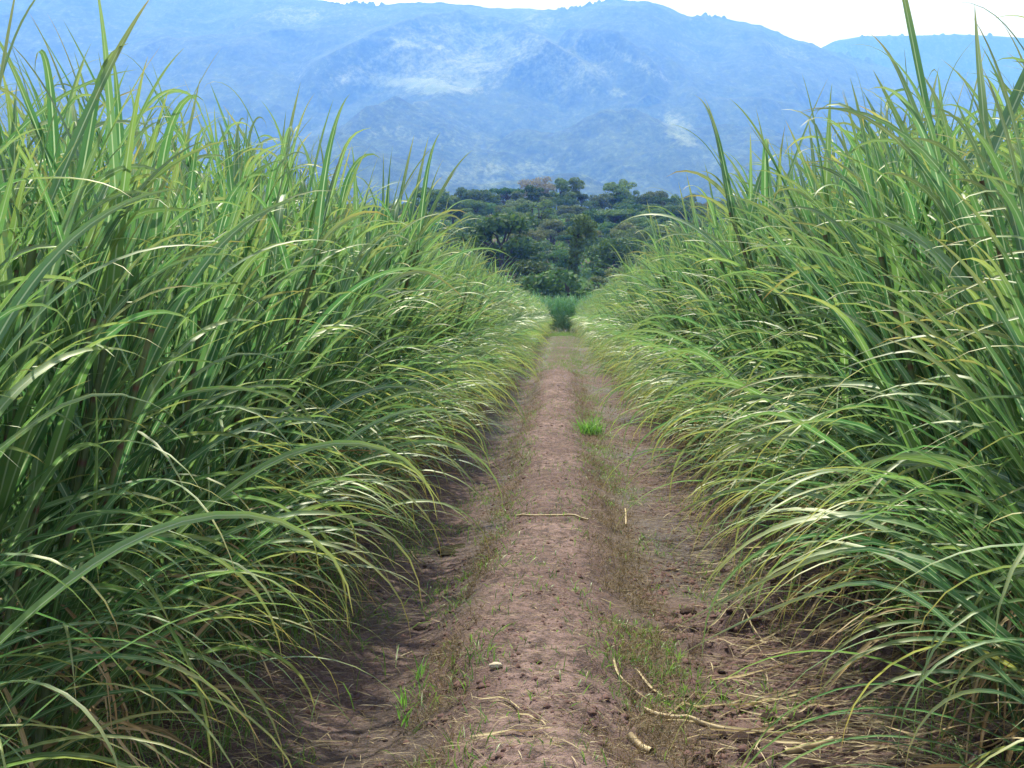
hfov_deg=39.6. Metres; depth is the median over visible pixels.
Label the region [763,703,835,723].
dry leaf
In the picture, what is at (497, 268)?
tree
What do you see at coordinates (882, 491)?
sugarcane plant
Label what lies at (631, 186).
tree
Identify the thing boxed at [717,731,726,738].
soil clod
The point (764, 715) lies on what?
soil clod
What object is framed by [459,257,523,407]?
sugarcane plant
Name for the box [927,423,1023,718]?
sugarcane plant
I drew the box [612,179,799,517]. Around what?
sugarcane plant
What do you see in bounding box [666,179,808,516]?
sugarcane plant
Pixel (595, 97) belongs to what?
mountains
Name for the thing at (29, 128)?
sugarcane plant
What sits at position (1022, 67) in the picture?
sugarcane plant
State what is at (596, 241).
tree
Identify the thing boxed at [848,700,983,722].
dry leaf
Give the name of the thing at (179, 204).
sugarcane plant
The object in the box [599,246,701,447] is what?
sugarcane plant
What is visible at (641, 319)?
sugarcane plant
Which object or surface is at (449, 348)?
sugarcane plant
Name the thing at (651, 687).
dry leaf
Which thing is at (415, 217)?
tree
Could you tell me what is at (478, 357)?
sugarcane plant
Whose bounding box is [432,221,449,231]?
tree
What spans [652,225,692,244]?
tree
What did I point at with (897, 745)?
dry leaf
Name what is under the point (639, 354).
sugarcane plant
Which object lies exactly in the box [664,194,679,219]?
tree
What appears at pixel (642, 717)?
dead grass
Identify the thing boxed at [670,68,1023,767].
sugarcane plant
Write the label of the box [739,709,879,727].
dry leaf
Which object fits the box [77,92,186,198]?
sugarcane plant
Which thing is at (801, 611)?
dry leaf
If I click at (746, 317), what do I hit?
sugarcane plant
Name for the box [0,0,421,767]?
sugarcane plant
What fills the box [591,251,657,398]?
sugarcane plant
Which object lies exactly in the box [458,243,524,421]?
sugarcane plant
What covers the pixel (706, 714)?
soil clod
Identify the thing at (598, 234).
tree
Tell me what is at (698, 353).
sugarcane plant
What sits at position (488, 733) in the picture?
dry leaf
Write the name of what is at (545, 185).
tree
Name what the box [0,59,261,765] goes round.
sugarcane plant
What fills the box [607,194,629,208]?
tree
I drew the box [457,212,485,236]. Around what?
tree
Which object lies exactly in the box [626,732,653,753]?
cane stalk
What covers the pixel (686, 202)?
tree
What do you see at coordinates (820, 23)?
sky
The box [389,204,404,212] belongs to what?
tree
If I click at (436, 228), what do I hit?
tree
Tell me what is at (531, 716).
dry leaf
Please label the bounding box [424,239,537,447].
sugarcane plant
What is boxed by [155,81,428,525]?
sugarcane plant
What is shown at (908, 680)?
soil clod
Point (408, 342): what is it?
sugarcane plant
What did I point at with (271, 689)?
dry leaf
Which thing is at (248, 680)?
grass
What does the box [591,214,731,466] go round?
sugarcane plant
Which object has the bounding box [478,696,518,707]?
dry leaf
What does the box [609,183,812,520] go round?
sugarcane plant
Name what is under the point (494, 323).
sugarcane plant
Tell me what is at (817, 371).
sugarcane plant
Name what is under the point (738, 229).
sugarcane plant
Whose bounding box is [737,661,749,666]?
soil clod
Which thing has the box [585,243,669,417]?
sugarcane plant
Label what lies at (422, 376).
sugarcane plant
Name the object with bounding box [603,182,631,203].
tree
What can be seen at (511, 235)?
tree
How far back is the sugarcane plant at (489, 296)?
20.99 m
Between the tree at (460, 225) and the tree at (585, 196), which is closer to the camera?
the tree at (460, 225)
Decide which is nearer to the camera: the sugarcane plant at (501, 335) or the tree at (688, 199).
the sugarcane plant at (501, 335)
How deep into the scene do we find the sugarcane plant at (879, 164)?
6.63 m
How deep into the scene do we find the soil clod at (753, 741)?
5.98 m
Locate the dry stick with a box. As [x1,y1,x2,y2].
[516,514,588,519]
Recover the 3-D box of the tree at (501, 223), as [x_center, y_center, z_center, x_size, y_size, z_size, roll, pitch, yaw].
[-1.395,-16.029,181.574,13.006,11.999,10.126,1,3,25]
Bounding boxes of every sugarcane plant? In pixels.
[0,0,317,767]
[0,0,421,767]
[0,36,443,767]
[0,54,250,691]
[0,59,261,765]
[0,59,318,680]
[0,65,340,708]
[0,66,133,227]
[0,82,87,225]
[0,82,148,761]
[0,99,352,767]
[0,120,436,767]
[0,131,133,699]
[2,53,144,171]
[2,127,401,759]
[3,95,484,738]
[4,77,326,636]
[8,75,134,213]
[20,13,370,560]
[23,125,454,692]
[33,17,384,561]
[33,118,429,703]
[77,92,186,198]
[98,102,502,648]
[100,122,490,673]
[123,53,369,465]
[142,163,429,611]
[147,158,344,600]
[154,82,382,568]
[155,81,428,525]
[185,82,433,498]
[205,112,344,230]
[206,122,496,602]
[241,144,506,585]
[245,193,496,573]
[246,133,536,543]
[250,142,430,363]
[261,137,489,602]
[262,162,409,489]
[285,137,482,532]
[292,148,532,544]
[295,136,505,530]
[296,143,444,415]
[298,172,440,451]
[299,152,446,344]
[331,193,520,509]
[347,190,500,499]
[350,196,509,503]
[355,200,485,506]
[362,195,488,495]
[370,216,520,483]
[378,187,514,484]
[392,226,518,474]
[395,222,507,471]
[405,216,529,462]
[406,215,518,448]
[416,198,511,467]
[417,234,540,449]
[424,236,508,442]
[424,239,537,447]
[432,227,502,445]
[439,259,530,439]
[440,221,532,439]
[441,236,513,353]
[444,256,532,430]
[446,253,525,395]
[452,246,530,418]
[453,240,512,434]
[453,251,515,404]
[455,246,536,407]
[456,266,508,423]
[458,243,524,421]
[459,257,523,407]
[463,240,534,420]
[470,268,523,406]
[473,289,532,409]
[474,258,531,409]
[474,261,526,394]
[475,256,532,404]
[477,259,536,400]
[479,260,529,387]
[483,281,533,396]
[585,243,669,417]
[585,255,683,429]
[587,246,673,408]
[588,83,970,572]
[589,255,643,380]
[589,264,656,409]
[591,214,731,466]
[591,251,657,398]
[592,199,757,459]
[594,283,639,387]
[597,272,690,429]
[597,274,668,416]
[598,247,654,413]
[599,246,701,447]
[602,202,717,448]
[602,210,725,461]
[602,227,701,445]
[603,166,804,501]
[604,241,670,423]
[604,252,652,401]
[604,258,685,433]
[605,254,646,396]
[608,209,708,454]
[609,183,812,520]
[609,239,689,423]
[610,132,862,540]
[610,230,701,448]
[611,232,681,441]
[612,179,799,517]
[615,237,745,474]
[616,182,757,477]
[616,245,669,420]
[617,124,860,540]
[619,185,760,505]
[620,199,869,566]
[620,247,691,435]
[627,211,739,480]
[638,174,758,481]
[640,163,849,548]
[643,168,806,408]
[645,75,976,653]
[649,129,1008,655]
[651,117,910,590]
[651,331,711,445]
[653,16,1023,767]
[657,174,761,445]
[664,39,1023,723]
[665,137,819,483]
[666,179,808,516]
[668,44,1023,764]
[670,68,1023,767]
[678,135,918,593]
[679,174,843,527]
[680,132,848,430]
[681,70,1023,767]
[686,76,1023,737]
[689,84,1023,677]
[691,105,962,539]
[691,126,972,648]
[697,123,954,427]
[703,49,985,506]
[706,63,1023,586]
[719,73,1010,489]
[724,0,1023,767]
[731,93,998,541]
[735,92,946,435]
[743,108,1023,582]
[746,100,1014,478]
[747,132,842,203]
[764,173,1023,767]
[773,23,1023,699]
[818,76,1022,590]
[841,15,1023,484]
[853,307,1001,629]
[920,439,1023,703]
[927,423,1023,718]
[958,52,1023,177]
[961,102,1019,178]
[965,85,1015,160]
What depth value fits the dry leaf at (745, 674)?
7.14 m
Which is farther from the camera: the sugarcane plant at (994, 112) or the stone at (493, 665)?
the sugarcane plant at (994, 112)
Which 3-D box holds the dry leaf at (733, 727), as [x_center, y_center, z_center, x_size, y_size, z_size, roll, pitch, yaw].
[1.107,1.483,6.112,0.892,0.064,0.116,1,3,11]
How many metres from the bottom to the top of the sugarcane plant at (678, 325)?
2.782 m
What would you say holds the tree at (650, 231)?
on the ground at (524, 615)
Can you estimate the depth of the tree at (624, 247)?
188.00 m
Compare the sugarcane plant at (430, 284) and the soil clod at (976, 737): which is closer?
the soil clod at (976, 737)
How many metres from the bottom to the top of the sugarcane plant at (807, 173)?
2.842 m
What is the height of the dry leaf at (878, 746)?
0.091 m
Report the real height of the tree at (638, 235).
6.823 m
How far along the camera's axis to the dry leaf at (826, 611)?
8.13 m
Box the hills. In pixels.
[822,33,1023,85]
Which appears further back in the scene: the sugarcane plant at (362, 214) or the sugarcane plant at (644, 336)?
the sugarcane plant at (644, 336)
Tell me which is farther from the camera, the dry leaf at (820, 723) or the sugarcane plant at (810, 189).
the sugarcane plant at (810, 189)
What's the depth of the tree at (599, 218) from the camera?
307.45 m
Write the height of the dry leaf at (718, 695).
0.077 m
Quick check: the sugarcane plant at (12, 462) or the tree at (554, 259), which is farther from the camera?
the tree at (554, 259)
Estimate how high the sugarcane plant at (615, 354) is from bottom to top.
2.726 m
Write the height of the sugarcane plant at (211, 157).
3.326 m
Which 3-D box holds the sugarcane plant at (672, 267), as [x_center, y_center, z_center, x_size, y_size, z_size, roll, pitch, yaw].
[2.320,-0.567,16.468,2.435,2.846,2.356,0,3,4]
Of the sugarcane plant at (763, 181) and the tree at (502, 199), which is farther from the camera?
the tree at (502, 199)
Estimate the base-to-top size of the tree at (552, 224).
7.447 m
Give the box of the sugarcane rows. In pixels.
[440,228,688,396]
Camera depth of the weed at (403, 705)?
6.24 m
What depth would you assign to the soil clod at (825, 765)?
5.70 m
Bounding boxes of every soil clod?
[412,626,423,630]
[663,625,678,631]
[680,607,696,614]
[703,712,712,717]
[716,669,725,673]
[717,692,727,699]
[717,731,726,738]
[727,732,753,743]
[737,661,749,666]
[746,739,759,749]
[760,713,775,721]
[772,725,793,733]
[778,634,792,640]
[787,712,810,724]
[795,758,821,767]
[820,762,840,767]
[823,701,836,708]
[841,735,862,744]
[844,751,859,757]
[898,677,918,685]
[973,731,1001,747]
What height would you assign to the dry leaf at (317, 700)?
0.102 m
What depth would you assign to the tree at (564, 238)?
242.31 m
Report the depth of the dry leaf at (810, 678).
6.96 m
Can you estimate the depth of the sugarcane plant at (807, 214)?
7.53 m
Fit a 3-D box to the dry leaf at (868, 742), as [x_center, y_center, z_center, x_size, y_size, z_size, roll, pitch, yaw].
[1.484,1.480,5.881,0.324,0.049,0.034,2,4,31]
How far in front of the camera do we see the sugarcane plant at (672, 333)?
15.39 m
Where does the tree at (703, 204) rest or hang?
on the ground at (524, 615)
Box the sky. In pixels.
[324,0,1023,47]
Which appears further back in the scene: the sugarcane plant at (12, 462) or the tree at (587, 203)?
the tree at (587, 203)
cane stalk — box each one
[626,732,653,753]
[644,707,724,728]
[782,736,834,754]
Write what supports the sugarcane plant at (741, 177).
on the ground at (524, 615)
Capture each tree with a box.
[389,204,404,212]
[410,187,454,212]
[413,212,450,220]
[415,234,457,249]
[427,224,440,233]
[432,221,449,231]
[440,195,469,223]
[444,228,471,253]
[448,187,468,207]
[451,212,545,276]
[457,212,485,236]
[459,199,481,211]
[462,189,500,206]
[464,201,487,216]
[470,202,496,213]
[474,246,512,271]
[488,198,503,214]
[489,187,524,199]
[490,267,515,277]
[492,195,511,204]
[494,204,514,212]
[505,191,523,202]
[505,197,533,209]
[506,233,526,240]
[507,259,562,291]
[513,202,531,220]
[514,229,547,242]
[514,241,548,260]
[514,268,608,311]
[517,175,557,209]
[520,185,543,211]
[524,199,557,238]
[534,241,558,260]
[535,219,565,243]
[536,192,557,206]
[536,196,555,210]
[539,201,556,210]
[539,225,567,244]
[543,248,586,263]
[548,249,583,268]
[550,178,569,198]
[552,195,575,209]
[554,234,572,248]
[555,205,576,215]
[558,213,575,220]
[562,177,584,199]
[565,213,597,291]
[565,214,591,226]
[566,191,580,205]
[571,205,589,213]
[574,285,594,293]
[575,193,588,206]
[580,263,610,277]
[581,209,606,223]
[581,230,601,237]
[582,200,601,210]
[582,237,603,261]
[583,236,643,272]
[587,276,607,290]
[588,192,613,208]
[594,209,634,222]
[597,223,617,234]
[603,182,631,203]
[604,265,628,282]
[605,215,629,223]
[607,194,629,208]
[610,222,635,236]
[611,227,652,251]
[613,199,635,209]
[615,179,639,199]
[615,203,642,218]
[620,217,643,231]
[633,194,660,204]
[635,217,649,229]
[636,208,668,221]
[639,204,673,215]
[641,219,673,228]
[642,190,668,206]
[643,228,667,252]
[643,238,671,253]
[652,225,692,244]
[653,197,685,205]
[656,216,669,223]
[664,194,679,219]
[669,204,704,219]
[680,200,699,209]
[683,193,696,209]
[688,210,708,225]
[689,203,715,217]
[702,206,727,219]
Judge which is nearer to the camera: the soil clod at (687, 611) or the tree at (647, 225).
the soil clod at (687, 611)
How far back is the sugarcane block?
97.09 m
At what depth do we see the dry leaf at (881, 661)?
6.98 m
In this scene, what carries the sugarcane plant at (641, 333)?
on the ground at (524, 615)
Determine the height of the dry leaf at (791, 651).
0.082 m
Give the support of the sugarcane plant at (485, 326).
on the ground at (524, 615)
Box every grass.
[0,330,1023,767]
[379,351,761,767]
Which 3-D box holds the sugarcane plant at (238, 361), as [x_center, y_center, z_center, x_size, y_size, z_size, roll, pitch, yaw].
[-1.337,0.112,6.484,1.895,2.553,2.495,-2,4,-33]
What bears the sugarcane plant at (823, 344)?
on the ground at (524, 615)
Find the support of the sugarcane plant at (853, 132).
on the ground at (524, 615)
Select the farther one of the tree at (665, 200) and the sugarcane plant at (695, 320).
the tree at (665, 200)
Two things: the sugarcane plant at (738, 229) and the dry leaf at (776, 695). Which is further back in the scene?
the sugarcane plant at (738, 229)
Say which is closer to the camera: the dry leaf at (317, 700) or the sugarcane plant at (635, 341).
the dry leaf at (317, 700)
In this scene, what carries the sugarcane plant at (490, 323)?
on the ground at (524, 615)
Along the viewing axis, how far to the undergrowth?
230.95 m
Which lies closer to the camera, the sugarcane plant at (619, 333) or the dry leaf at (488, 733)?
the dry leaf at (488, 733)
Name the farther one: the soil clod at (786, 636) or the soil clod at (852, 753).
the soil clod at (786, 636)
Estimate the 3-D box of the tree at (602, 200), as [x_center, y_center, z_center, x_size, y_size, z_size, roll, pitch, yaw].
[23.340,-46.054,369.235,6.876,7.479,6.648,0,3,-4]
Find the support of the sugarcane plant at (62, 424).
on the ground at (524, 615)
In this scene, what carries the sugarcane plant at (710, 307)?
on the ground at (524, 615)
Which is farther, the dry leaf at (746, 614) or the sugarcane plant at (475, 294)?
the sugarcane plant at (475, 294)
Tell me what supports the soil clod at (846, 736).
on the ground at (524, 615)
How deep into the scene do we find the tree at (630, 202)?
348.01 m
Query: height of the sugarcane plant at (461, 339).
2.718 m
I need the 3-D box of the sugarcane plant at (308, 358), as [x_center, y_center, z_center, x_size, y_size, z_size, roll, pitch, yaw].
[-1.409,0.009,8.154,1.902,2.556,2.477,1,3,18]
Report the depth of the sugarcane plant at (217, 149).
8.91 m
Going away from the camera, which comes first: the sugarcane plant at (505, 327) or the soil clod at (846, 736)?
the soil clod at (846, 736)
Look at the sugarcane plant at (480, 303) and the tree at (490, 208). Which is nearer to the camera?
the sugarcane plant at (480, 303)
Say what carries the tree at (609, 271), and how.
on the ground at (524, 615)
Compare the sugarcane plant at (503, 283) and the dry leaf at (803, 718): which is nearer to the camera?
the dry leaf at (803, 718)
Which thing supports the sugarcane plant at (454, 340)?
on the ground at (524, 615)
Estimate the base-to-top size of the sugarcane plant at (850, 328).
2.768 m
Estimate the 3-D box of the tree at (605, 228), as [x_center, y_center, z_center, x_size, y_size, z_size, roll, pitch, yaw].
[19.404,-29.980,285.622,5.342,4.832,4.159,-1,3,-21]
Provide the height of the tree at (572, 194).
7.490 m
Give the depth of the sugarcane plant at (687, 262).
13.99 m
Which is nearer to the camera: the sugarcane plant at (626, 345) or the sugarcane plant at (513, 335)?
the sugarcane plant at (626, 345)
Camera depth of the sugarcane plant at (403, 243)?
10.66 m
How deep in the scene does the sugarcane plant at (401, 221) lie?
10.80 m
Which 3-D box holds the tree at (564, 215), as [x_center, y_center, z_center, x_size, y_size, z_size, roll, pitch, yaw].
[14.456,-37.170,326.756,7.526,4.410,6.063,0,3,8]
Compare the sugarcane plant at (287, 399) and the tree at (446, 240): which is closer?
the sugarcane plant at (287, 399)
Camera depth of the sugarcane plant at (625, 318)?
23.03 m
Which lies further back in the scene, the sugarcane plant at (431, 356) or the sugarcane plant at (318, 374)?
the sugarcane plant at (431, 356)
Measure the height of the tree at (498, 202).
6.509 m
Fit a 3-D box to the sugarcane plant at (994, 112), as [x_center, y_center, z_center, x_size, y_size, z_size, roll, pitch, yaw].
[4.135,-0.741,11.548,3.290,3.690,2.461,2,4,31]
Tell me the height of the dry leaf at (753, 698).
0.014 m
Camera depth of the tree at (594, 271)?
199.37 m
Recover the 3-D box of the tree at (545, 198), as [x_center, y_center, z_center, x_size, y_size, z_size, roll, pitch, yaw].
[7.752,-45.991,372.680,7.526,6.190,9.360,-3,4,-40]
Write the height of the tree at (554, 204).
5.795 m
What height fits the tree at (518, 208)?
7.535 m
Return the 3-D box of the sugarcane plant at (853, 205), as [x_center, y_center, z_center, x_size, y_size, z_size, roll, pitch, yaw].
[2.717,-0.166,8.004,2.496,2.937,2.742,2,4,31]
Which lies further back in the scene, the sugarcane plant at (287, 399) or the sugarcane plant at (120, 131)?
the sugarcane plant at (287, 399)
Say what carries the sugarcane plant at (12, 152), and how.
on the ground at (524, 615)
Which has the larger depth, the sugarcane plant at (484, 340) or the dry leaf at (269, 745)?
the sugarcane plant at (484, 340)
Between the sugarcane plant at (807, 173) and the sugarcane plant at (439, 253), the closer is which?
the sugarcane plant at (807, 173)
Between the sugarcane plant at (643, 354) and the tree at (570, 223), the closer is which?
the sugarcane plant at (643, 354)
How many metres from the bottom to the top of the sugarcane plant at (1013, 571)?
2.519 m
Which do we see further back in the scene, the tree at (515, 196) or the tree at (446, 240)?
the tree at (515, 196)
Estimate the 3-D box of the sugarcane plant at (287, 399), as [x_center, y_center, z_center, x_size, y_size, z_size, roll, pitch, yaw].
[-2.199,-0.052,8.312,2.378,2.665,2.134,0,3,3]
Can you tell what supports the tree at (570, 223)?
on the ground at (524, 615)
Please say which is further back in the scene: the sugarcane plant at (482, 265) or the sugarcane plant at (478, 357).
the sugarcane plant at (482, 265)
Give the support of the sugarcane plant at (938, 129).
on the ground at (524, 615)
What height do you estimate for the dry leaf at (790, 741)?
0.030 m
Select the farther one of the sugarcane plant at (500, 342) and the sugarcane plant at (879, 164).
the sugarcane plant at (500, 342)
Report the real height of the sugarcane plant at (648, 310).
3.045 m
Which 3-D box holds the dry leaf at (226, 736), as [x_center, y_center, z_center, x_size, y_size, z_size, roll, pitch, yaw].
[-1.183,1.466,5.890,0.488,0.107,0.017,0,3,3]
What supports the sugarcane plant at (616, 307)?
on the ground at (524, 615)
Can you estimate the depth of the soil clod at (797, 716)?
6.36 m
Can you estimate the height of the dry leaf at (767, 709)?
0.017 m
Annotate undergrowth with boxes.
[379,206,725,293]
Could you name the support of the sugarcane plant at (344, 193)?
on the ground at (524, 615)
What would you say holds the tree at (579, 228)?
on the ground at (524, 615)
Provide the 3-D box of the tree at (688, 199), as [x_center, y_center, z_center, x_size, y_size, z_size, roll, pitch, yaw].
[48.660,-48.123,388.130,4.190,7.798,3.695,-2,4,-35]
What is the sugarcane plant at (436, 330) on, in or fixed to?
on the ground at (524, 615)
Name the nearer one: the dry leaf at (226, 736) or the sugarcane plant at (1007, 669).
the sugarcane plant at (1007, 669)
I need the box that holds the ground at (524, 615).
[0,219,1023,767]
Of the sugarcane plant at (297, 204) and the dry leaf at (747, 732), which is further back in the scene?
the sugarcane plant at (297, 204)
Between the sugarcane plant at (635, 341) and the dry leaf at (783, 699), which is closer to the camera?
the dry leaf at (783, 699)
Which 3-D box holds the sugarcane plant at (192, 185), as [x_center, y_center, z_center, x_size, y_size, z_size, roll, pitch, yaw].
[-1.391,0.029,7.262,2.410,2.623,2.349,-3,4,-41]
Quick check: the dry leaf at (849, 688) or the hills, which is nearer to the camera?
the dry leaf at (849, 688)
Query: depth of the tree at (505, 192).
380.91 m
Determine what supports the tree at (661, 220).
on the ground at (524, 615)
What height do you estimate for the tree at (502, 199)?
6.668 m
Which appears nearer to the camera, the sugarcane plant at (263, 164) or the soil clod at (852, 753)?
the soil clod at (852, 753)
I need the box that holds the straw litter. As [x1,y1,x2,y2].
[15,370,1023,767]
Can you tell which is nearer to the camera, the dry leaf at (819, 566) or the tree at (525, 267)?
the dry leaf at (819, 566)
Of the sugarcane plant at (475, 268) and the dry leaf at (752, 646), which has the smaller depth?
the dry leaf at (752, 646)
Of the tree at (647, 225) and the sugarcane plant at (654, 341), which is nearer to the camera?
the sugarcane plant at (654, 341)
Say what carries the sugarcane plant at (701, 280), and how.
on the ground at (524, 615)
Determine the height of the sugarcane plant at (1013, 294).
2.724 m
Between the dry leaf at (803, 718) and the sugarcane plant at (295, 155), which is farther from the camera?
the sugarcane plant at (295, 155)
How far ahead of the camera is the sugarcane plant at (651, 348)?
17.88 m
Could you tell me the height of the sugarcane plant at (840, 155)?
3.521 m
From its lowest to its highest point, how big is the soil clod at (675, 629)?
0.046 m
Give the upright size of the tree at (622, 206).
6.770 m
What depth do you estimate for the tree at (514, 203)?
344.24 m
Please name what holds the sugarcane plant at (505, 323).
on the ground at (524, 615)
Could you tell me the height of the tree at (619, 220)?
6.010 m
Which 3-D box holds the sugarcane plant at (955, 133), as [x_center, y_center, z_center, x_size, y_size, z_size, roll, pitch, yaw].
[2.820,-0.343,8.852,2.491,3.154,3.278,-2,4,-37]
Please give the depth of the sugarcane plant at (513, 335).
26.15 m
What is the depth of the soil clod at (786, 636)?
7.86 m
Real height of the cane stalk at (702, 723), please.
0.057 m
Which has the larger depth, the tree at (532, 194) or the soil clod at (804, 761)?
the tree at (532, 194)
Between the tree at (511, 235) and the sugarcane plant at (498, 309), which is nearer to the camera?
the sugarcane plant at (498, 309)
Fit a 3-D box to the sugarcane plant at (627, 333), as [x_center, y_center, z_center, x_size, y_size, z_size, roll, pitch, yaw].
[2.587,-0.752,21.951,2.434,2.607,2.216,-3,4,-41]
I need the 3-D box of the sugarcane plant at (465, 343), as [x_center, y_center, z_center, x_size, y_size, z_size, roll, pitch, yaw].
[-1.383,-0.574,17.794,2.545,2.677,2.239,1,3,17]
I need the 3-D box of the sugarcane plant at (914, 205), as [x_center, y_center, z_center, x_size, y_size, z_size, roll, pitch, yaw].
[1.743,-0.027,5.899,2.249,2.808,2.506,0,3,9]
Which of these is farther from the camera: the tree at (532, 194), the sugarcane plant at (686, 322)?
the tree at (532, 194)
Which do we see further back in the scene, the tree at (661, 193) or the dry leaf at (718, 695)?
the tree at (661, 193)
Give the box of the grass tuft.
[569,412,613,435]
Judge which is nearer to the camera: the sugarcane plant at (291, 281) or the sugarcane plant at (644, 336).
the sugarcane plant at (291, 281)
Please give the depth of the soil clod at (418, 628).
8.16 m
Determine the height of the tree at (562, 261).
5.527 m
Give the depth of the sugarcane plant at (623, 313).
23.76 m
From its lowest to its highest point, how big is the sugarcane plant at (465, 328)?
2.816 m
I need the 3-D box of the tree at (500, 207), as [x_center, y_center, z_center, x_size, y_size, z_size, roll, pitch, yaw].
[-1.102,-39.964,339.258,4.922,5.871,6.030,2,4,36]
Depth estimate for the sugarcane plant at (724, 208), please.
10.01 m
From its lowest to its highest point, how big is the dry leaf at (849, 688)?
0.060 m
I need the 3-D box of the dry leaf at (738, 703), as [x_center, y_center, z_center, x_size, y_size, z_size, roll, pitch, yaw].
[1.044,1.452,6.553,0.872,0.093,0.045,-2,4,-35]
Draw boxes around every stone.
[436,543,465,555]
[489,662,502,668]
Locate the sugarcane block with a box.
[524,290,591,332]
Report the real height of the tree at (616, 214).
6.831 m
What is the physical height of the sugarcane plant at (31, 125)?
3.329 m
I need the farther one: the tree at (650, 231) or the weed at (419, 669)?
the tree at (650, 231)
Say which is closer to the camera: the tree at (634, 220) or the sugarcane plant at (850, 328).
the sugarcane plant at (850, 328)
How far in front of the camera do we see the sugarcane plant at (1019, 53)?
6.21 m
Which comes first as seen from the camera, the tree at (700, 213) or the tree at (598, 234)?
the tree at (598, 234)
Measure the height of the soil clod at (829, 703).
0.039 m
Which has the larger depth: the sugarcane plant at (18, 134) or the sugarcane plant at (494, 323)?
the sugarcane plant at (494, 323)
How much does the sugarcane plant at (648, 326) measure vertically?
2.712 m
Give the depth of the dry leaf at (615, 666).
6.66 m
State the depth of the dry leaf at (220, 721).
6.03 m
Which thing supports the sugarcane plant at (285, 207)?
on the ground at (524, 615)
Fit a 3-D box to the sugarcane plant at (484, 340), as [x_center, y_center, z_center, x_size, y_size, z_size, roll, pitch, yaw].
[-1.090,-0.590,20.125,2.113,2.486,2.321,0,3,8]
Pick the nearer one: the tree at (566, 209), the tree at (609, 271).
the tree at (609, 271)
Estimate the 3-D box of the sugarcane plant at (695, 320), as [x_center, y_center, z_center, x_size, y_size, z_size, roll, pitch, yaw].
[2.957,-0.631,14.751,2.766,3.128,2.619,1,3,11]
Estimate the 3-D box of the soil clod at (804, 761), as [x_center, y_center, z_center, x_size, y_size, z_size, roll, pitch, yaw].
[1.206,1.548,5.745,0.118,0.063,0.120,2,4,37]
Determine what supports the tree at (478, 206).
on the ground at (524, 615)
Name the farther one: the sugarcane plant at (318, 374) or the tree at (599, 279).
the tree at (599, 279)
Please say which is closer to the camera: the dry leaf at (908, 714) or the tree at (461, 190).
the dry leaf at (908, 714)
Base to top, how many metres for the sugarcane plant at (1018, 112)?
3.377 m
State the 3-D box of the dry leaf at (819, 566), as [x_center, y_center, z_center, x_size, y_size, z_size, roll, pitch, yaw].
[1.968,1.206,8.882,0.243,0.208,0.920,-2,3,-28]
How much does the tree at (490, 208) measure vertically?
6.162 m
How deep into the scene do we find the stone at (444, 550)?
10.93 m
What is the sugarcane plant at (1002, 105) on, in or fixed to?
on the ground at (524, 615)
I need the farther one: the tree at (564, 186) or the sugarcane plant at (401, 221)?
the tree at (564, 186)
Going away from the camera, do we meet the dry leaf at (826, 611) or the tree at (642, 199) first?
the dry leaf at (826, 611)
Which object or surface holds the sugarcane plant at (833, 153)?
on the ground at (524, 615)
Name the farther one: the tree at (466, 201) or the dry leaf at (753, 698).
the tree at (466, 201)
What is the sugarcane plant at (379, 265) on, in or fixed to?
on the ground at (524, 615)
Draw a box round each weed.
[390,687,413,728]
[405,649,429,693]
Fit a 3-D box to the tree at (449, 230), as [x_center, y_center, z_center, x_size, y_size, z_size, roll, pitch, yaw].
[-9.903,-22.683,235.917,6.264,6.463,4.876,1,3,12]
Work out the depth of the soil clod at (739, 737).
6.00 m
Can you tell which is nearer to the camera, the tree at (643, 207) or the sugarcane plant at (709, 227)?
the sugarcane plant at (709, 227)
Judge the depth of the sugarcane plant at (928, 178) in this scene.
4.89 m
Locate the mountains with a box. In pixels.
[0,0,1023,209]
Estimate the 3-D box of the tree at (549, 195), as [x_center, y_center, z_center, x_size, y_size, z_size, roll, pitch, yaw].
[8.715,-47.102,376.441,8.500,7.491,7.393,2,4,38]
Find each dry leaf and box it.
[145,716,304,735]
[168,725,279,750]
[243,687,307,697]
[261,676,380,710]
[263,741,326,767]
[351,578,412,590]
[365,644,414,658]
[469,727,549,736]
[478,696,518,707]
[516,713,545,724]
[613,658,643,696]
[635,668,705,707]
[668,719,866,735]
[669,690,807,713]
[689,718,808,737]
[695,693,742,695]
[697,554,785,572]
[702,605,761,638]
[710,721,852,730]
[712,654,810,679]
[719,638,806,652]
[719,684,821,716]
[729,690,782,702]
[736,691,854,700]
[739,640,768,654]
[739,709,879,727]
[745,704,792,709]
[750,623,791,643]
[755,643,837,656]
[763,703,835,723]
[765,737,840,743]
[766,560,862,593]
[771,605,828,611]
[773,597,823,617]
[775,672,858,680]
[783,671,880,676]
[786,592,853,621]
[816,744,934,762]
[832,678,862,699]
[835,740,906,742]
[843,732,974,752]
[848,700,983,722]
[852,632,929,672]
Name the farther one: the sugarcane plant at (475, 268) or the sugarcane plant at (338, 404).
the sugarcane plant at (475, 268)
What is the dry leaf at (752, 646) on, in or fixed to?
on the ground at (524, 615)
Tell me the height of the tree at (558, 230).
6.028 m
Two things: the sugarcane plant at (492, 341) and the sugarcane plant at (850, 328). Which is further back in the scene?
the sugarcane plant at (492, 341)
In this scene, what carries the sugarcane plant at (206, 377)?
on the ground at (524, 615)
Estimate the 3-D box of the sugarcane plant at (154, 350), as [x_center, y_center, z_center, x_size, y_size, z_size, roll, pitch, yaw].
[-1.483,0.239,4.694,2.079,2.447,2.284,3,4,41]
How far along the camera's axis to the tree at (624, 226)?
266.18 m
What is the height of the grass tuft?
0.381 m

